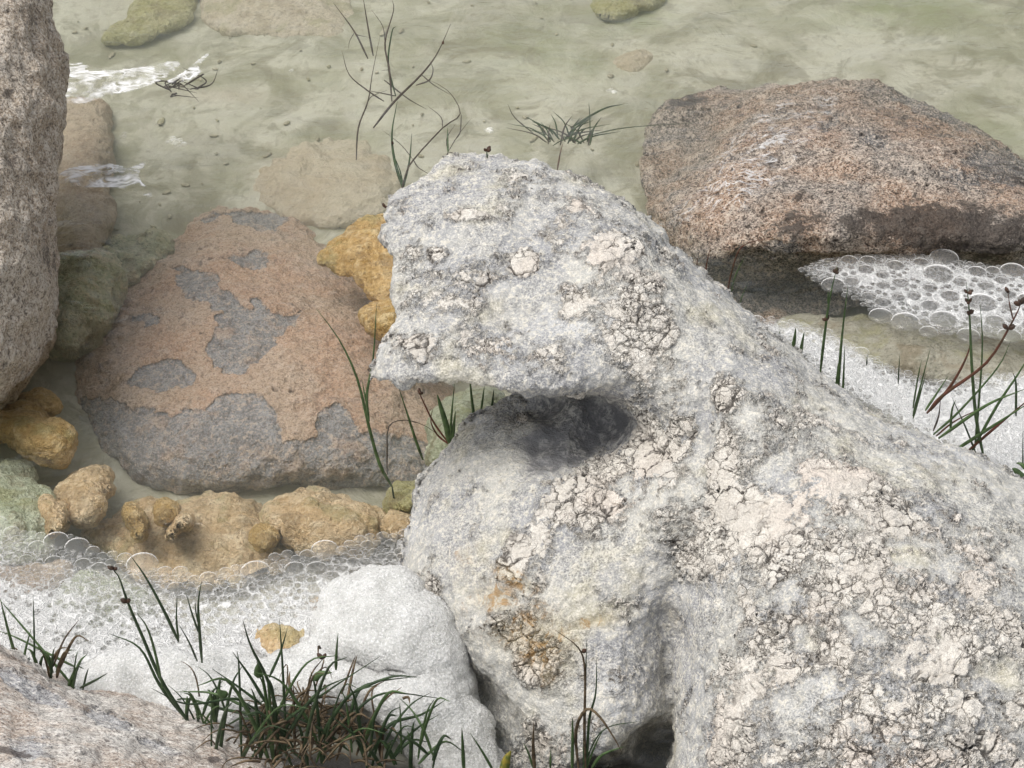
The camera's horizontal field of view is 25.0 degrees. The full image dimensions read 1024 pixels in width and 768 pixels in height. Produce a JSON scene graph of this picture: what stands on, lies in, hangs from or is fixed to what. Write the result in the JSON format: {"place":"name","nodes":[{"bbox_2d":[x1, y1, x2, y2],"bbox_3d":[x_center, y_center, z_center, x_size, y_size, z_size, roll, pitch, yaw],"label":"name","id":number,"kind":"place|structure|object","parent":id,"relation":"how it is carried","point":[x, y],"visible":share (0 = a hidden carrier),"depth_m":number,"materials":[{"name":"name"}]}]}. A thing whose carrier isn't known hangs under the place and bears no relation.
{"place":"outdoors","nodes":[
{"label":"outdoors","id":0,"kind":"place"},
{"bbox_2d":[0,0,1023,767],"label":"ground","id":1,"kind":"structure","parent":0,"point":[962,60],"depth_m":3.17,"materials":[{"name":"beige sand"}]},
{"bbox_2d":[0,455,55,565],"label":"stone","id":2,"kind":"object","parent":1,"relation":"on","point":[22,490],"visible":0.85,"depth_m":2.37,"materials":[{"name":"green stone"}]},
{"bbox_2d":[38,494,71,539],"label":"stone","id":3,"kind":"object","parent":2,"relation":"on","point":[55,513],"visible":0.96,"depth_m":2.38,"materials":[{"name":"beige stone"}]},
{"bbox_2d":[0,0,69,409],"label":"boulder","id":4,"kind":"object","parent":1,"relation":"on","point":[34,68],"visible":1,"depth_m":2.47,"materials":[{"name":"beige stone"}]},
{"bbox_2d":[0,559,73,605],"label":"stone","id":5,"kind":"object","parent":1,"relation":"on","point":[30,570],"visible":0.48,"depth_m":2.33,"materials":[{"name":"grey stone"}]},
{"bbox_2d":[0,399,78,469],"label":"stone","id":6,"kind":"object","parent":1,"relation":"on","point":[35,432],"visible":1,"depth_m":2.48,"materials":[{"name":"stone"}]},
{"bbox_2d":[17,387,63,416],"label":"stone","id":7,"kind":"object","parent":1,"relation":"on","point":[49,402],"visible":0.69,"depth_m":2.56,"materials":[{"name":"brown stone"}]},
{"bbox_2d":[53,464,116,528],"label":"stone","id":8,"kind":"object","parent":1,"relation":"on","point":[85,494],"visible":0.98,"depth_m":2.44,"materials":[{"name":"beige stone"}]},
{"bbox_2d":[55,96,117,252],"bbox_3d":[-0.558,-0.249,2.973,0.098,0.086,0.472,-6,40,-7],"label":"stone","id":9,"kind":"object","parent":1,"relation":"on","point":[86,215],"visible":0.58,"depth_m":2.93,"materials":[{"name":"beige stone"}]},
{"bbox_2d":[49,248,127,362],"bbox_3d":[-0.517,-0.092,2.735,0.110,0.110,0.174,0,40,0],"label":"stone","id":10,"kind":"object","parent":1,"relation":"on","point":[93,287],"visible":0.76,"depth_m":2.69,"materials":[{"name":"green stone"}]},
{"bbox_2d":[45,569,162,657],"bbox_3d":[-0.415,0.236,2.334,0.115,0.094,0.148,0,40,0],"label":"stone","id":11,"kind":"object","parent":1,"relation":"on","point":[150,601],"visible":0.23,"depth_m":2.31,"materials":[{"name":"grey stone"}]},
{"bbox_2d":[99,227,174,286],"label":"stone","id":12,"kind":"object","parent":1,"relation":"on","point":[139,255],"visible":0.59,"depth_m":2.85,"materials":[{"name":"grey stone"}]},
{"bbox_2d":[0,644,282,767],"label":"boulder","id":13,"kind":"object","parent":1,"relation":"on","point":[46,721],"visible":0.88,"depth_m":2.02,"materials":[{"name":"grey stone"}]},
{"bbox_2d":[0,598,106,689],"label":"grass tuft","id":14,"kind":"object","parent":13,"relation":"on","point":[50,663],"visible":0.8,"depth_m":2.12,"materials":[{"name":"green plant"}]},
{"bbox_2d":[107,565,188,720],"bbox_3d":[-0.321,0.233,2.016,0.070,0.206,0.014,9,41,10],"label":"rush","id":15,"kind":"object","parent":13,"relation":"on","point":[162,685],"visible":0.99,"depth_m":2.02,"materials":[{"name":"green plant"}]},
{"bbox_2d":[168,667,224,728],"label":"grass tuft","id":16,"kind":"object","parent":13,"relation":"on","point":[215,709],"visible":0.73,"depth_m":2.07,"materials":[{"name":"green plant"}]},
{"bbox_2d":[181,645,409,767],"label":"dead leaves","id":17,"kind":"object","parent":13,"relation":"on","point":[311,741],"visible":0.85,"depth_m":2.03,"materials":[{"name":"plant"}]},
{"bbox_2d":[101,0,197,46],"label":"stone","id":18,"kind":"object","parent":1,"relation":"on","point":[144,21],"visible":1,"depth_m":3.29,"materials":[{"name":"yellow stone"}]},
{"bbox_2d":[80,490,291,590],"bbox_3d":[-0.347,0.171,2.470,0.223,0.060,0.150,0,40,0],"label":"stone","id":19,"kind":"object","parent":1,"relation":"on","point":[215,540],"visible":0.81,"depth_m":2.43,"materials":[{"name":"beige stone"}]},
{"bbox_2d":[121,501,149,543],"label":"stone","id":20,"kind":"object","parent":19,"relation":"on","point":[135,518],"visible":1,"depth_m":2.40,"materials":[{"name":"beige stone"}]},
{"bbox_2d":[152,497,181,527],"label":"stone","id":21,"kind":"object","parent":19,"relation":"on","point":[166,510],"visible":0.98,"depth_m":2.42,"materials":[{"name":"beige stone"}]},
{"bbox_2d":[165,510,194,541],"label":"stone","id":22,"kind":"object","parent":19,"relation":"on","point":[183,520],"visible":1,"depth_m":2.40,"materials":[{"name":"beige stone"}]},
{"bbox_2d":[248,522,280,552],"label":"stone","id":23,"kind":"object","parent":19,"relation":"on","point":[263,537],"visible":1,"depth_m":2.40,"materials":[{"name":"beige stone"}]},
{"bbox_2d":[74,205,454,494],"bbox_3d":[-0.322,-0.028,2.727,0.416,0.149,0.644,-20,44,-23],"label":"boulder","id":24,"kind":"object","parent":1,"relation":"on","point":[217,361],"visible":0.8,"depth_m":2.62,"materials":[{"name":"brown stone"}]},
{"bbox_2d":[317,213,392,300],"bbox_3d":[-0.141,-0.146,2.719,0.140,0.055,0.160,-31,49,-31],"label":"stone","id":25,"kind":"object","parent":24,"relation":"on","point":[357,251],"visible":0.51,"depth_m":2.69,"materials":[{"name":"yellow stone"}]},
{"bbox_2d":[357,299,396,341],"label":"stone","id":26,"kind":"object","parent":25,"relation":"on","point":[384,313],"visible":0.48,"depth_m":2.59,"materials":[{"name":"yellow stone"}]},
{"bbox_2d":[244,623,304,653],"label":"stone","id":27,"kind":"object","parent":1,"relation":"on","point":[268,635],"visible":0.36,"depth_m":2.20,"materials":[{"name":"yellow stone"}]},
{"bbox_2d":[199,0,353,37],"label":"stone","id":28,"kind":"object","parent":1,"relation":"on","point":[278,18],"visible":0.91,"depth_m":3.30,"materials":[{"name":"beige stone"}]},
{"bbox_2d":[71,564,504,767],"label":"boulder","id":29,"kind":"object","parent":1,"relation":"on","point":[399,619],"visible":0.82,"depth_m":2.15,"materials":[{"name":"white stone"}]},
{"bbox_2d":[131,556,202,662],"bbox_3d":[-0.310,0.207,2.101,0.062,0.133,0.010,0,40,0],"label":"rush","id":30,"kind":"object","parent":29,"relation":"on","point":[198,627],"visible":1,"depth_m":2.11,"materials":[{"name":"green plant"}]},
{"bbox_2d":[151,619,444,765],"bbox_3d":[-0.219,0.289,2.037,0.293,0.303,0.161,8,41,10],"label":"grass tuft","id":31,"kind":"object","parent":29,"relation":"on","point":[272,707],"visible":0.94,"depth_m":2.01,"materials":[{"name":"green plant"}]},
{"bbox_2d":[334,636,337,669],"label":"rush","id":32,"kind":"object","parent":29,"relation":"on","point":[336,658],"visible":0.93,"depth_m":2.10,"materials":[{"name":"green plant"}]},
{"bbox_2d":[296,597,317,616],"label":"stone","id":33,"kind":"object","parent":1,"relation":"on","point":[315,598],"visible":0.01,"depth_m":2.32,"materials":[{"name":"grey stone"}]},
{"bbox_2d":[258,485,385,560],"bbox_3d":[-0.197,0.144,2.452,0.143,0.081,0.113,29,48,30],"label":"stone","id":34,"kind":"object","parent":1,"relation":"on","point":[306,519],"visible":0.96,"depth_m":2.40,"materials":[{"name":"beige stone"}]},
{"bbox_2d":[253,137,401,229],"bbox_3d":[-0.244,-0.260,3.024,0.206,0.067,0.226,0,40,0],"label":"stone","id":35,"kind":"object","parent":1,"relation":"on","point":[328,183],"visible":0.86,"depth_m":2.98,"materials":[{"name":"beige stone"}]},
{"bbox_2d":[330,685,460,767],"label":"grass tuft","id":36,"kind":"object","parent":1,"relation":"on","point":[411,741],"visible":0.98,"depth_m":2.03,"materials":[{"name":"green plant"}]},
{"bbox_2d":[380,509,410,541],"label":"stone","id":37,"kind":"object","parent":1,"relation":"on","point":[393,523],"visible":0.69,"depth_m":2.39,"materials":[{"name":"beige stone"}]},
{"bbox_2d":[382,480,414,513],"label":"stone","id":38,"kind":"object","parent":1,"relation":"on","point":[402,499],"visible":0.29,"depth_m":2.42,"materials":[{"name":"stone"}]},
{"bbox_2d":[317,304,394,497],"bbox_3d":[-0.159,0.027,2.347,0.075,0.279,0.011,12,41,14],"label":"rush","id":39,"kind":"object","parent":38,"relation":"on","point":[366,408],"visible":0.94,"depth_m":2.33,"materials":[{"name":"green plant"}]},
{"bbox_2d":[72,0,789,230],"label":"litter","id":40,"kind":"object","parent":1,"relation":"on","point":[161,121],"visible":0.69,"depth_m":3.12,"materials":[{"name":"brown plant"}]},
{"bbox_2d":[424,386,505,466],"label":"stone","id":41,"kind":"object","parent":1,"relation":"on","point":[435,446],"visible":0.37,"depth_m":2.52,"materials":[{"name":"green stone"}]},
{"bbox_2d":[461,730,510,767],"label":"rush","id":42,"kind":"object","parent":1,"relation":"on","point":[505,762],"visible":1,"depth_m":2.08,"materials":[{"name":"green plant"}]},
{"bbox_2d":[590,0,664,21],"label":"stone","id":43,"kind":"object","parent":1,"relation":"on","point":[616,10],"visible":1,"depth_m":3.31,"materials":[{"name":"yellow stone"}]},
{"bbox_2d":[613,49,652,71],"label":"stone","id":44,"kind":"object","parent":1,"relation":"on","point":[636,60],"visible":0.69,"depth_m":3.21,"materials":[{"name":"beige stone"}]},
{"bbox_2d":[369,152,1023,767],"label":"boulder","id":45,"kind":"object","parent":1,"relation":"on","point":[701,516],"visible":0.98,"depth_m":2.12,"materials":[{"name":"grey stone"}]},
{"bbox_2d":[484,146,490,157],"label":"rush","id":46,"kind":"object","parent":45,"relation":"on","point":[488,149],"visible":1,"depth_m":2.29,"materials":[{"name":"brown plant"}]},
{"bbox_2d":[1012,462,1023,476],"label":"leafy plant","id":47,"kind":"object","parent":45,"relation":"on","point":[1018,471],"visible":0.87,"depth_m":2.33,"materials":[{"name":"green plant"}]},
{"bbox_2d":[639,77,1023,325],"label":"boulder","id":48,"kind":"object","parent":1,"relation":"on","point":[867,168],"visible":0.93,"depth_m":2.76,"materials":[{"name":"brown stone"}]},
{"bbox_2d":[709,102,829,193],"bbox_3d":[0.314,-0.283,2.884,0.176,0.136,0.407,23,45,25],"label":"foam","id":49,"kind":"object","parent":48,"relation":"on","point":[751,159],"visible":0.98,"depth_m":2.76,"materials":[{"name":"white"}]},
{"bbox_2d":[775,313,1023,392],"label":"stone","id":50,"kind":"object","parent":1,"relation":"on","point":[885,339],"visible":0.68,"depth_m":2.60,"materials":[{"name":"beige stone"}]},
{"bbox_2d":[925,283,1023,462],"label":"rush","id":51,"kind":"object","parent":1,"relation":"on","point":[977,438],"visible":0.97,"depth_m":2.33,"materials":[{"name":"green plant"}]},
{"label":"water","id":52,"kind":"structure","parent":0,"visible":0},
{"bbox_2d":[60,164,147,194],"bbox_3d":[-0.490,-0.249,2.790,0.121,0.004,0.078,0,40,0],"label":"foam","id":53,"kind":"object","parent":52,"relation":"on","point":[99,182],"visible":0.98,"depth_m":2.79,"materials":[{"name":"white"}]},
{"bbox_2d":[65,62,169,102],"bbox_3d":[-0.503,-0.387,2.955,0.150,0.004,0.100,0,40,0],"label":"foam","id":54,"kind":"object","parent":52,"relation":"on","point":[113,86],"visible":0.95,"depth_m":2.96,"materials":[{"name":"white"}]},
{"bbox_2d":[155,68,216,97],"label":"water tuft","id":55,"kind":"object","parent":52,"relation":"in","point":[175,85],"visible":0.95,"depth_m":2.99,"materials":[{"name":"plant"}]},
{"bbox_2d":[168,56,204,82],"bbox_3d":[-0.409,-0.406,2.977,0.027,0.004,0.084,23,45,25],"label":"foam","id":56,"kind":"object","parent":52,"relation":"on","point":[195,72],"visible":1,"depth_m":2.97,"materials":[{"name":"white"}]},
{"bbox_2d":[0,516,402,707],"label":"foam","id":57,"kind":"object","parent":52,"relation":"on","point":[69,617],"visible":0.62,"depth_m":2.23,"materials":[{"name":"white"}]},
{"bbox_2d":[334,0,469,187],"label":"drowned shrub","id":58,"kind":"object","parent":52,"relation":"on","point":[402,181],"visible":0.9,"depth_m":2.93,"materials":[{"name":"plant"}]},
{"bbox_2d":[399,390,423,459],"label":"rush","id":59,"kind":"object","parent":52,"relation":"on","point":[415,439],"visible":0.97,"depth_m":2.41,"materials":[{"name":"green plant"}]},
{"bbox_2d":[386,420,441,474],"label":"dry stalk","id":60,"kind":"object","parent":52,"relation":"in","point":[387,441],"visible":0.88,"depth_m":2.42,"materials":[{"name":"brown plant"}]},
{"bbox_2d":[417,383,493,443],"bbox_3d":[-0.059,0.024,2.365,0.080,0.093,0.013,9,41,10],"label":"rush","id":61,"kind":"object","parent":52,"relation":"on","point":[449,431],"visible":0.88,"depth_m":2.37,"materials":[{"name":"green plant"}]},
{"bbox_2d":[523,724,551,767],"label":"rush","id":62,"kind":"object","parent":52,"relation":"on","point":[533,762],"visible":1,"depth_m":2.08,"materials":[{"name":"green plant"}]},
{"bbox_2d":[507,104,685,169],"bbox_3d":[0.110,-0.349,2.995,0.226,0.040,0.128,-24,46,-26],"label":"water tuft","id":63,"kind":"object","parent":52,"relation":"in","point":[570,134],"visible":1,"depth_m":2.97,"materials":[{"name":"green plant"}]},
{"bbox_2d":[557,631,638,767],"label":"rush","id":64,"kind":"object","parent":52,"relation":"on","point":[586,750],"visible":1,"depth_m":2.06,"materials":[{"name":"green plant"}]},
{"bbox_2d":[696,237,769,302],"bbox_3d":[0.249,-0.131,2.638,0.088,0.117,0.017,8,41,9],"label":"rush","id":65,"kind":"object","parent":52,"relation":"on","point":[732,269],"visible":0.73,"depth_m":2.64,"materials":[{"name":"green plant"}]},
{"bbox_2d":[820,267,847,387],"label":"rush","id":66,"kind":"object","parent":52,"relation":"on","point":[827,317],"visible":0.89,"depth_m":2.41,"materials":[{"name":"green plant"}]},
{"bbox_2d":[754,315,1023,473],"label":"foam","id":67,"kind":"object","parent":52,"relation":"on","point":[1002,443],"visible":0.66,"depth_m":2.48,"materials":[{"name":"white"}]},
{"bbox_2d":[779,328,803,351],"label":"rush","id":68,"kind":"object","parent":67,"relation":"on","point":[794,342],"visible":0.54,"depth_m":2.52,"materials":[{"name":"green plant"}]},
{"bbox_2d":[866,351,929,418],"bbox_3d":[0.398,0.000,2.407,0.064,0.097,0.004,0,40,0],"label":"rush","id":69,"kind":"object","parent":67,"relation":"on","point":[916,402],"visible":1,"depth_m":2.41,"materials":[{"name":"green plant"}]},
{"bbox_2d":[804,249,1023,337],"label":"foam","id":70,"kind":"object","parent":52,"relation":"on","point":[915,271],"visible":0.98,"depth_m":2.62,"materials":[{"name":"white"}]}
]}

